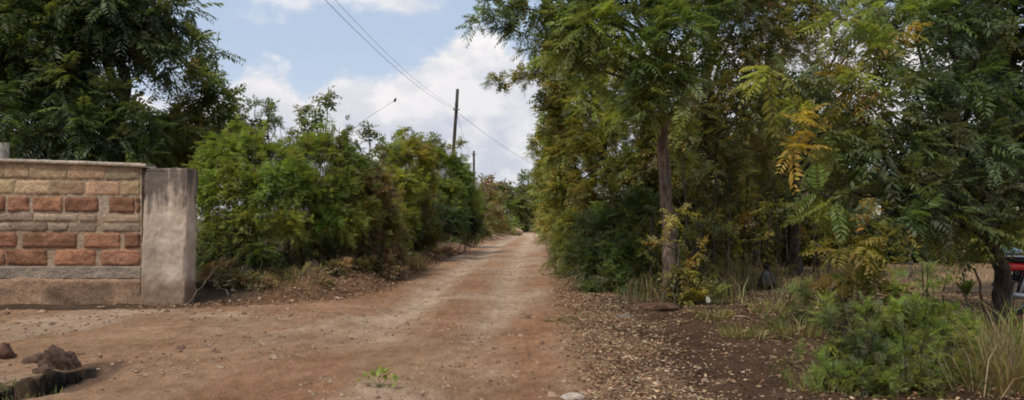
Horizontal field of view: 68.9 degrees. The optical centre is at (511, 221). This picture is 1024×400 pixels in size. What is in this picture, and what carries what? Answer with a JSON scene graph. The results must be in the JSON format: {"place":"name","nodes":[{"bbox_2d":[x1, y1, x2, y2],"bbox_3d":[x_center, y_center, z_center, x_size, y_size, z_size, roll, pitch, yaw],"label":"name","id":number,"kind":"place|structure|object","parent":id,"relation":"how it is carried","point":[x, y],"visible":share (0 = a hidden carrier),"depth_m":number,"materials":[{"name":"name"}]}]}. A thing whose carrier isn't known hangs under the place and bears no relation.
{"place":"outdoors","nodes":[
{"label":"outdoors","id":0,"kind":"place"},
{"bbox_2d":[135,232,587,399],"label":"dirt road","id":1,"kind":"structure","parent":0,"point":[239,376],"depth_m":8.41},
{"bbox_2d":[356,364,399,386],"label":"leafy sprig","id":2,"kind":"object","parent":1,"relation":"on","point":[379,371],"visible":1,"depth_m":6.30,"materials":[{"name":"green plant"}]},
{"bbox_2d":[540,315,582,322],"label":"grass tuft","id":3,"kind":"object","parent":1,"relation":"on","point":[558,319],"visible":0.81,"depth_m":10.58,"materials":[{"name":"green plant"}]},
{"bbox_2d":[560,392,585,399],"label":"rough stone","id":4,"kind":"object","parent":1,"relation":"on","point":[571,395],"visible":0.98,"depth_m":5.92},
{"bbox_2d":[0,220,1023,399],"bbox_3d":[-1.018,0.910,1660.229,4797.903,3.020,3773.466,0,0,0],"label":"ground","id":5,"kind":"structure","parent":0,"point":[115,341],"depth_m":8.84,"materials":[{"name":"soil"}]},
{"bbox_2d":[0,143,9,158],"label":"wooden post","id":6,"kind":"object","parent":5,"relation":"on","point":[4,150],"visible":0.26,"depth_m":13.54,"materials":[{"name":"wood"}]},
{"bbox_2d":[0,342,16,359],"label":"soil clod","id":7,"kind":"object","parent":5,"relation":"on","point":[6,351],"visible":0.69,"depth_m":7.69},
{"bbox_2d":[0,377,62,399],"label":"grass tuft","id":8,"kind":"object","parent":5,"relation":"on","point":[4,387],"visible":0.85,"depth_m":6.16,"materials":[{"name":"green plant"}]},
{"bbox_2d":[22,352,43,363],"bbox_3d":[-4.745,1.399,7.458,0.232,0.177,0.218,0,0,0],"label":"soil clod","id":9,"kind":"object","parent":5,"relation":"on","point":[35,358],"visible":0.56,"depth_m":7.38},
{"bbox_2d":[0,117,66,159],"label":"tree","id":10,"kind":"object","parent":5,"relation":"on","point":[14,134],"visible":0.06,"depth_m":20.07,"materials":[{"name":"green plant"}]},
{"bbox_2d":[32,364,51,373],"bbox_3d":[-4.354,1.391,6.943,0.197,0.135,0.145,0,0,-31],"label":"soil clod","id":11,"kind":"object","parent":5,"relation":"on","point":[42,368],"visible":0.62,"depth_m":6.90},
{"bbox_2d":[37,344,70,369],"bbox_3d":[-4.363,1.362,7.191,0.388,0.349,0.343,0,0,0],"label":"soil clod","id":12,"kind":"object","parent":5,"relation":"on","point":[54,357],"visible":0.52,"depth_m":7.06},
{"bbox_2d":[68,355,81,369],"bbox_3d":[-4.214,1.393,7.133,0.172,0.231,0.171,0,0,0],"label":"soil clod","id":13,"kind":"object","parent":5,"relation":"on","point":[74,362],"visible":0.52,"depth_m":7.14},
{"bbox_2d":[0,158,155,304],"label":"stone block wall","id":14,"kind":"structure","parent":5,"relation":"on","point":[71,232],"depth_m":12.59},
{"bbox_2d":[48,106,108,160],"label":"tree","id":15,"kind":"object","parent":5,"relation":"on","point":[76,148],"visible":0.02,"depth_m":19.93,"materials":[{"name":"green plant"}]},
{"bbox_2d":[0,0,245,167],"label":"broadleaf tree","id":16,"kind":"object","parent":5,"relation":"on","point":[47,47],"visible":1,"depth_m":16.00,"materials":[{"name":"green plant"}]},
{"bbox_2d":[106,105,202,231],"bbox_3d":[-9.453,-1.042,20.126,3.148,4.544,2.510,0,0,0],"label":"tree","id":17,"kind":"object","parent":5,"relation":"on","point":[151,114],"visible":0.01,"depth_m":20.47,"materials":[{"name":"green plant"}]},
{"bbox_2d":[140,167,197,305],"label":"gate pillar","id":18,"kind":"structure","parent":5,"relation":"on","point":[168,270],"depth_m":12.45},
{"bbox_2d":[138,42,252,261],"bbox_3d":[-7.670,-1.610,18.575,2.882,6.280,2.789,0,0,0],"label":"feathery tree","id":19,"kind":"object","parent":5,"relation":"on","point":[196,125],"visible":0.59,"depth_m":18.67,"materials":[{"name":"green plant"}]},
{"bbox_2d":[187,269,221,303],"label":"fallen branch","id":20,"kind":"object","parent":5,"relation":"on","point":[204,283],"visible":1,"depth_m":12.60,"materials":[{"name":"wood"}]},
{"bbox_2d":[196,256,278,292],"bbox_3d":[-4.987,1.006,13.768,1.583,0.727,1.055,0,0,11],"label":"dry brush","id":21,"kind":"object","parent":5,"relation":"on","point":[229,273],"visible":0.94,"depth_m":13.54,"materials":[{"name":"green plant"}]},
{"bbox_2d":[180,112,324,276],"bbox_3d":[-5.383,-0.550,15.181,3.003,3.577,2.542,0,0,0],"label":"hedge bush","id":22,"kind":"object","parent":5,"relation":"on","point":[255,178],"visible":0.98,"depth_m":14.67,"materials":[{"name":"green plant"}]},
{"bbox_2d":[241,95,285,266],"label":"wild sapling","id":23,"kind":"object","parent":5,"relation":"on","point":[269,107],"visible":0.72,"depth_m":18.42,"materials":[{"name":"green plant"}]},
{"bbox_2d":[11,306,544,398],"bbox_3d":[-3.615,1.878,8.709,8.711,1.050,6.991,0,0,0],"label":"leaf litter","id":24,"kind":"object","parent":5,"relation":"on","point":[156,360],"visible":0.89,"depth_m":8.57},
{"bbox_2d":[94,248,465,309],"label":"leaf litter","id":25,"kind":"object","parent":5,"relation":"on","point":[449,255],"visible":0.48,"depth_m":14.73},
{"bbox_2d":[253,263,333,294],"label":"grass tuft","id":26,"kind":"object","parent":5,"relation":"on","point":[289,277],"visible":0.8,"depth_m":13.86,"materials":[{"name":"green plant"}]},
{"bbox_2d":[261,255,360,288],"bbox_3d":[-4.021,1.060,15.002,1.629,0.754,2.102,0,0,8],"label":"dry brush","id":27,"kind":"object","parent":5,"relation":"on","point":[344,264],"visible":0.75,"depth_m":14.85,"materials":[{"name":"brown plant"}]},
{"bbox_2d":[286,86,342,174],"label":"wild sapling","id":28,"kind":"object","parent":5,"relation":"on","point":[304,122],"visible":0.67,"depth_m":18.42,"materials":[{"name":"green plant"}]},
{"bbox_2d":[275,115,381,272],"bbox_3d":[-4.268,-0.624,16.496,2.437,3.678,3.034,0,0,0],"label":"hedge bush","id":29,"kind":"object","parent":5,"relation":"on","point":[323,146],"visible":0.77,"depth_m":16.35,"materials":[{"name":"green plant"}]},
{"bbox_2d":[312,152,386,269],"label":"hedge bush","id":30,"kind":"object","parent":5,"relation":"on","point":[370,208],"visible":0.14,"depth_m":17.26,"materials":[{"name":"green plant"}]},
{"bbox_2d":[317,151,408,273],"bbox_3d":[-3.574,-0.154,18.034,2.102,3.194,3.009,0,0,0],"label":"hedge bush","id":31,"kind":"object","parent":5,"relation":"on","point":[379,236],"visible":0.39,"depth_m":18.35,"materials":[{"name":"green plant"}]},
{"bbox_2d":[0,255,727,399],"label":"pebbles","id":32,"kind":"object","parent":5,"relation":"on","point":[274,357],"visible":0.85,"depth_m":8.38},
{"bbox_2d":[337,120,403,255],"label":"wild sapling","id":33,"kind":"object","parent":5,"relation":"on","point":[371,134],"visible":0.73,"depth_m":19.97,"materials":[{"name":"green plant"}]},
{"bbox_2d":[337,242,413,280],"bbox_3d":[-3.000,0.984,17.797,1.430,0.950,2.989,0,0,17],"label":"dry brush","id":34,"kind":"object","parent":5,"relation":"on","point":[370,261],"visible":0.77,"depth_m":17.35,"materials":[{"name":"brown plant"}]},
{"bbox_2d":[369,160,418,262],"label":"hedge bush","id":35,"kind":"object","parent":5,"relation":"on","point":[397,194],"visible":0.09,"depth_m":20.32,"materials":[{"name":"green plant"}]},
{"bbox_2d":[373,125,447,252],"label":"hedge bush","id":36,"kind":"object","parent":5,"relation":"on","point":[416,177],"visible":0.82,"depth_m":25.32,"materials":[{"name":"green plant"}]},
{"bbox_2d":[403,249,431,270],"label":"grass tuft","id":37,"kind":"object","parent":5,"relation":"on","point":[416,261],"visible":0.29,"depth_m":21.67,"materials":[{"name":"green plant"}]},
{"bbox_2d":[401,190,448,258],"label":"hedge bush","id":38,"kind":"object","parent":5,"relation":"on","point":[430,239],"visible":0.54,"depth_m":26.17,"materials":[{"name":"green plant"}]},
{"bbox_2d":[390,126,468,165],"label":"wild sapling","id":39,"kind":"object","parent":5,"relation":"on","point":[435,139],"visible":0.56,"depth_m":26.93,"materials":[{"name":"green plant"}]},
{"bbox_2d":[424,243,452,253],"bbox_3d":[-3.359,1.037,29.302,1.807,0.561,1.746,0,0,43],"label":"dirt heap","id":40,"kind":"object","parent":5,"relation":"on","point":[444,247],"visible":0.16,"depth_m":28.85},
{"bbox_2d":[413,133,487,252],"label":"hedge bush","id":41,"kind":"object","parent":5,"relation":"on","point":[457,179],"visible":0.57,"depth_m":32.39,"materials":[{"name":"green plant"}]},
{"bbox_2d":[446,89,459,239],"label":"utility pole","id":42,"kind":"object","parent":5,"relation":"on","point":[456,109],"visible":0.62,"depth_m":44.93,"materials":[{"name":"wood"},{"name":"metal"}]},
{"bbox_2d":[448,187,492,247],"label":"hedge bush","id":43,"kind":"object","parent":5,"relation":"on","point":[485,233],"visible":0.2,"depth_m":39.75,"materials":[{"name":"green plant"}]},
{"bbox_2d":[474,189,508,239],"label":"hedge bush","id":44,"kind":"object","parent":5,"relation":"on","point":[493,222],"visible":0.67,"depth_m":59.00,"materials":[{"name":"green plant"}]},
{"bbox_2d":[472,172,511,212],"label":"distant tree","id":45,"kind":"object","parent":5,"relation":"on","point":[490,190],"visible":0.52,"depth_m":86.95,"materials":[{"name":"green plant"}]},
{"bbox_2d":[486,200,515,236],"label":"hedge bush","id":46,"kind":"object","parent":5,"relation":"on","point":[508,228],"visible":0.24,"depth_m":65.67,"materials":[{"name":"green plant"}]},
{"bbox_2d":[486,203,524,235],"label":"distant tree","id":47,"kind":"object","parent":5,"relation":"on","point":[514,222],"visible":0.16,"depth_m":73.47,"materials":[{"name":"green plant"}]},
{"bbox_2d":[496,178,531,227],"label":"distant tree","id":48,"kind":"object","parent":5,"relation":"on","point":[514,206],"visible":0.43,"depth_m":93.76,"materials":[{"name":"green plant"}]},
{"bbox_2d":[509,168,540,231],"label":"distant tree","id":49,"kind":"object","parent":5,"relation":"on","point":[524,221],"visible":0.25,"depth_m":98.39,"materials":[{"name":"green plant"}]},
{"bbox_2d":[526,153,559,237],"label":"olive leaved tree","id":50,"kind":"object","parent":5,"relation":"on","point":[531,191],"visible":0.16,"depth_m":49.90,"materials":[{"name":"green plant"}]},
{"bbox_2d":[530,216,557,249],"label":"verge shrub","id":51,"kind":"object","parent":5,"relation":"on","point":[540,235],"visible":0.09,"depth_m":34.64,"materials":[{"name":"green plant"}]},
{"bbox_2d":[523,99,605,244],"bbox_3d":[1.825,-1.848,28.390,2.246,6.446,6.930,0,0,-11],"label":"olive leaved tree","id":52,"kind":"object","parent":5,"relation":"on","point":[539,174],"visible":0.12,"depth_m":29.69,"materials":[{"name":"green plant"}]},
{"bbox_2d":[537,219,597,277],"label":"verge shrub","id":53,"kind":"object","parent":5,"relation":"on","point":[559,251],"visible":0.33,"depth_m":18.86,"materials":[{"name":"green plant"}]},
{"bbox_2d":[479,29,672,268],"bbox_3d":[1.862,-1.597,17.853,4.993,6.296,2.693,0,0,43],"label":"olive leaved tree","id":54,"kind":"object","parent":5,"relation":"on","point":[581,137],"visible":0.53,"depth_m":17.62,"materials":[{"name":"green plant"}]},
{"bbox_2d":[456,0,744,302],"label":"roadside tree","id":55,"kind":"object","parent":5,"relation":"on","point":[573,25],"visible":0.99,"depth_m":11.86,"materials":[{"name":"green plant"}]},
{"bbox_2d":[560,174,662,294],"bbox_3d":[1.954,0.256,14.373,2.039,2.381,2.504,0,0,0],"label":"verge shrub","id":56,"kind":"object","parent":5,"relation":"on","point":[605,245],"visible":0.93,"depth_m":14.21,"materials":[{"name":"green plant"}]},
{"bbox_2d":[621,302,681,310],"bbox_3d":[2.156,1.345,11.485,0.946,0.228,0.331,0,0,0],"label":"earth hump","id":57,"kind":"object","parent":5,"relation":"on","point":[657,306],"visible":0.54,"depth_m":11.37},
{"bbox_2d":[619,82,691,282],"bbox_3d":[3.163,-0.806,16.036,1.797,4.416,1.338,0,0,0],"label":"thicket bush","id":58,"kind":"object","parent":5,"relation":"on","point":[650,180],"visible":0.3,"depth_m":15.89,"materials":[{"name":"green plant"}]},
{"bbox_2d":[635,192,677,295],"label":"grove sapling","id":59,"kind":"object","parent":5,"relation":"on","point":[652,250],"visible":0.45,"depth_m":13.00,"materials":[{"name":"green plant"}]},
{"bbox_2d":[642,203,704,306],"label":"grove sapling","id":60,"kind":"object","parent":5,"relation":"on","point":[672,220],"visible":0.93,"depth_m":11.79,"materials":[{"name":"green plant"}]},
{"bbox_2d":[657,145,702,285],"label":"grove sapling","id":61,"kind":"object","parent":5,"relation":"on","point":[681,191],"visible":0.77,"depth_m":13.61,"materials":[{"name":"green plant"}]},
{"bbox_2d":[655,78,733,280],"bbox_3d":[3.938,-0.957,16.498,1.834,4.673,1.376,0,0,0],"label":"thicket bush","id":62,"kind":"object","parent":5,"relation":"on","point":[718,251],"visible":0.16,"depth_m":16.38,"materials":[{"name":"green plant"}]},
{"bbox_2d":[660,235,732,306],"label":"yellow shrub","id":63,"kind":"object","parent":5,"relation":"on","point":[691,274],"visible":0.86,"depth_m":11.81,"materials":[{"name":"green plant"}]},
{"bbox_2d":[684,191,715,289],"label":"grove sapling","id":64,"kind":"object","parent":5,"relation":"on","point":[702,199],"visible":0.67,"depth_m":14.17,"materials":[{"name":"green plant"}]},
{"bbox_2d":[677,211,724,296],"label":"grove sapling","id":65,"kind":"object","parent":5,"relation":"on","point":[702,228],"visible":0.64,"depth_m":12.97,"materials":[{"name":"green plant"}]},
{"bbox_2d":[681,304,738,321],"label":"weed tuft","id":66,"kind":"object","parent":5,"relation":"on","point":[726,313],"visible":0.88,"depth_m":10.54,"materials":[{"name":"green plant"}]},
{"bbox_2d":[689,160,739,288],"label":"grove sapling","id":67,"kind":"object","parent":5,"relation":"on","point":[703,173],"visible":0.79,"depth_m":14.01,"materials":[{"name":"green plant"}]},
{"bbox_2d":[705,116,758,267],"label":"thicket bush","id":68,"kind":"object","parent":5,"relation":"on","point":[740,230],"visible":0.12,"depth_m":19.81,"materials":[{"name":"green plant"}]},
{"bbox_2d":[712,148,754,281],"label":"grove sapling","id":69,"kind":"object","parent":5,"relation":"on","point":[743,217],"visible":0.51,"depth_m":15.59,"materials":[{"name":"green plant"}]},
{"bbox_2d":[655,0,817,284],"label":"grove tree","id":70,"kind":"object","parent":5,"relation":"on","point":[719,103],"visible":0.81,"depth_m":15.23,"materials":[{"name":"green plant"}]},
{"bbox_2d":[713,319,773,340],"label":"weed tuft","id":71,"kind":"object","parent":5,"relation":"on","point":[733,331],"visible":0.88,"depth_m":8.63,"materials":[{"name":"green plant"}]},
{"bbox_2d":[600,252,887,310],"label":"undergrowth","id":72,"kind":"object","parent":5,"relation":"on","point":[733,274],"visible":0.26,"depth_m":13.26,"materials":[{"name":"green plant"}]},
{"bbox_2d":[730,161,773,276],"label":"grove sapling","id":73,"kind":"object","parent":5,"relation":"on","point":[738,208],"visible":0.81,"depth_m":16.25,"materials":[{"name":"green plant"}]},
{"bbox_2d":[718,109,791,258],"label":"field edge tree","id":74,"kind":"object","parent":5,"relation":"on","point":[743,141],"visible":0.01,"depth_m":23.91,"materials":[{"name":"green plant"}]},
{"bbox_2d":[733,128,793,265],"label":"thicket bush","id":75,"kind":"object","parent":5,"relation":"on","point":[750,243],"visible":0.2,"depth_m":21.79,"materials":[{"name":"green plant"}]},
{"bbox_2d":[758,265,775,290],"bbox_3d":[4.847,1.073,14.207,0.342,0.493,0.277,0,0,0],"label":"black bag","id":76,"kind":"object","parent":5,"relation":"on","point":[765,273],"visible":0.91,"depth_m":14.13,"materials":[{"name":"plastic"}]},
{"bbox_2d":[745,297,794,313],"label":"weed tuft","id":77,"kind":"object","parent":5,"relation":"on","point":[773,310],"visible":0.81,"depth_m":11.16,"materials":[{"name":"green plant"}]},
{"bbox_2d":[748,195,796,275],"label":"grove sapling","id":78,"kind":"object","parent":5,"relation":"on","point":[768,259],"visible":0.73,"depth_m":14.99,"materials":[{"name":"green plant"}]},
{"bbox_2d":[751,166,798,277],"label":"grove sapling","id":79,"kind":"object","parent":5,"relation":"on","point":[777,243],"visible":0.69,"depth_m":16.99,"materials":[{"name":"green plant"}]},
{"bbox_2d":[752,191,808,273],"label":"grove sapling","id":80,"kind":"object","parent":5,"relation":"on","point":[786,256],"visible":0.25,"depth_m":18.99,"materials":[{"name":"green plant"}]},
{"bbox_2d":[730,90,831,262],"bbox_3d":[9.125,-0.933,24.023,4.494,7.103,4.178,0,0,0],"label":"field edge tree","id":81,"kind":"object","parent":5,"relation":"on","point":[755,130],"visible":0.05,"depth_m":23.38,"materials":[{"name":"green plant"}]},
{"bbox_2d":[561,278,1005,398],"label":"fallen twigs","id":82,"kind":"object","parent":5,"relation":"on","point":[746,337],"visible":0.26,"depth_m":9.19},
{"bbox_2d":[546,268,1023,399],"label":"leaf litter","id":83,"kind":"object","parent":5,"relation":"on","point":[648,378],"visible":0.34,"depth_m":8.67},
{"bbox_2d":[729,0,842,268],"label":"grove tree","id":84,"kind":"object","parent":5,"relation":"on","point":[813,7],"visible":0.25,"depth_m":19.84,"materials":[{"name":"green plant"}]},
{"bbox_2d":[758,328,814,384],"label":"tuft","id":85,"kind":"object","parent":5,"relation":"on","point":[792,359],"visible":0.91,"depth_m":6.64,"materials":[{"name":"green plant"}]},
{"bbox_2d":[756,272,838,330],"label":"shrub","id":86,"kind":"object","parent":5,"relation":"on","point":[807,297],"visible":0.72,"depth_m":10.21,"materials":[{"name":"green plant"}]},
{"bbox_2d":[760,312,845,342],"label":"weed tuft","id":87,"kind":"object","parent":5,"relation":"on","point":[792,330],"visible":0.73,"depth_m":8.66,"materials":[{"name":"green plant"}]},
{"bbox_2d":[793,187,837,277],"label":"grove sapling","id":88,"kind":"object","parent":5,"relation":"on","point":[806,237],"visible":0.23,"depth_m":17.00,"materials":[{"name":"green plant"}]},
{"bbox_2d":[769,363,869,396],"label":"weed tuft","id":89,"kind":"object","parent":5,"relation":"on","point":[831,387],"visible":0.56,"depth_m":6.03,"materials":[{"name":"green plant"}]},
{"bbox_2d":[803,201,841,284],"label":"grove sapling","id":90,"kind":"object","parent":5,"relation":"on","point":[828,265],"visible":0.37,"depth_m":14.98,"materials":[{"name":"green plant"}]},
{"bbox_2d":[787,134,864,266],"bbox_3d":[8.938,-0.604,21.569,2.193,4.013,1.635,0,0,0],"label":"thicket bush","id":91,"kind":"object","parent":5,"relation":"on","point":[817,236],"visible":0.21,"depth_m":21.30,"materials":[{"name":"green plant"}]},
{"bbox_2d":[769,0,916,276],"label":"grove tree","id":92,"kind":"object","parent":5,"relation":"on","point":[794,249],"visible":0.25,"depth_m":16.12,"materials":[{"name":"green plant"}]},
{"bbox_2d":[787,108,899,262],"bbox_3d":[9.975,-0.918,23.750,4.052,5.758,4.253,0,0,0],"label":"field edge tree","id":93,"kind":"object","parent":5,"relation":"on","point":[881,204],"visible":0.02,"depth_m":22.75,"materials":[{"name":"green plant"}]},
{"bbox_2d":[801,266,916,399],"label":"shrub","id":94,"kind":"object","parent":5,"relation":"on","point":[847,364],"visible":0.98,"depth_m":6.12,"materials":[{"name":"green plant"}]},
{"bbox_2d":[807,251,921,335],"bbox_3d":[4.216,0.912,9.009,1.134,1.097,1.082,0,0,-40],"label":"shrub","id":95,"kind":"object","parent":5,"relation":"on","point":[880,286],"visible":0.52,"depth_m":8.93,"materials":[{"name":"green plant"}]},
{"bbox_2d":[739,258,993,287],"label":"dry grass","id":96,"kind":"structure","parent":5,"relation":"on","point":[940,270],"depth_m":18.41,"materials":[{"name":"beige plant"}]},
{"bbox_2d":[849,194,883,288],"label":"grove sapling","id":97,"kind":"object","parent":5,"relation":"on","point":[870,201],"visible":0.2,"depth_m":13.97,"materials":[{"name":"green plant"}]},
{"bbox_2d":[728,0,1023,325],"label":"pinnate tree","id":98,"kind":"object","parent":5,"relation":"on","point":[981,186],"visible":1,"depth_m":8.80,"materials":[{"name":"green plant"}]},
{"bbox_2d":[835,119,963,264],"bbox_3d":[12.749,-0.780,23.626,6.240,5.050,3.567,0,0,-21],"label":"field edge tree","id":99,"kind":"object","parent":5,"relation":"on","point":[890,175],"visible":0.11,"depth_m":22.56,"materials":[{"name":"green plant"}]},
{"bbox_2d":[887,229,922,281],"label":"grove sapling","id":100,"kind":"object","parent":5,"relation":"on","point":[907,238],"visible":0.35,"depth_m":15.99,"materials":[{"name":"green plant"}]},
{"bbox_2d":[860,253,995,398],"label":"shrub","id":101,"kind":"object","parent":5,"relation":"on","point":[922,323],"visible":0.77,"depth_m":6.45,"materials":[{"name":"green plant"}]},
{"bbox_2d":[874,290,1023,370],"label":"grass tuft","id":102,"kind":"object","parent":5,"relation":"on","point":[1010,326],"visible":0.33,"depth_m":7.36,"materials":[{"name":"green plant"}]},
{"bbox_2d":[886,124,1015,265],"bbox_3d":[13.936,-0.645,23.102,5.315,5.363,3.620,0,0,-44],"label":"field edge tree","id":103,"kind":"object","parent":5,"relation":"on","point":[933,260],"visible":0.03,"depth_m":22.07,"materials":[{"name":"green plant"}]},
{"bbox_2d":[885,330,1023,399],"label":"grass tuft","id":104,"kind":"object","parent":5,"relation":"on","point":[1001,389],"visible":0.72,"depth_m":5.99,"materials":[{"name":"green plant"}]},
{"bbox_2d":[891,0,1023,254],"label":"shade tree","id":105,"kind":"object","parent":5,"relation":"on","point":[1015,57],"visible":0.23,"depth_m":11.85,"materials":[{"name":"green plant"}]},
{"bbox_2d":[907,302,1023,396],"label":"grass tuft","id":106,"kind":"object","parent":5,"relation":"on","point":[1007,360],"visible":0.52,"depth_m":6.13,"materials":[{"name":"green plant"}]},
{"bbox_2d":[954,276,976,309],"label":"young plant","id":107,"kind":"object","parent":5,"relation":"on","point":[965,287],"visible":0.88,"depth_m":10.79,"materials":[{"name":"green plant"}]},
{"bbox_2d":[973,268,990,330],"bbox_3d":[6.044,1.013,9.596,0.237,0.832,0.104,0,0,0],"label":"leaning stick","id":108,"kind":"object","parent":5,"relation":"on","point":[980,292],"visible":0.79,"depth_m":9.59,"materials":[{"name":"wood"}]},
{"bbox_2d":[953,150,1023,262],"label":"field edge tree","id":109,"kind":"object","parent":5,"relation":"on","point":[986,255],"visible":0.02,"depth_m":22.88,"materials":[{"name":"green plant"}]},
{"bbox_2d":[991,247,1023,314],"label":"parked motorcycle","id":110,"kind":"object","parent":5,"relation":"on","point":[1017,264],"visible":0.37,"depth_m":10.51,"materials":[{"name":"metal"}]},
{"bbox_2d":[2,0,1023,218],"label":"sky","id":111,"kind":"structure","parent":0,"point":[294,51],"materials":[{"name":"blue"}]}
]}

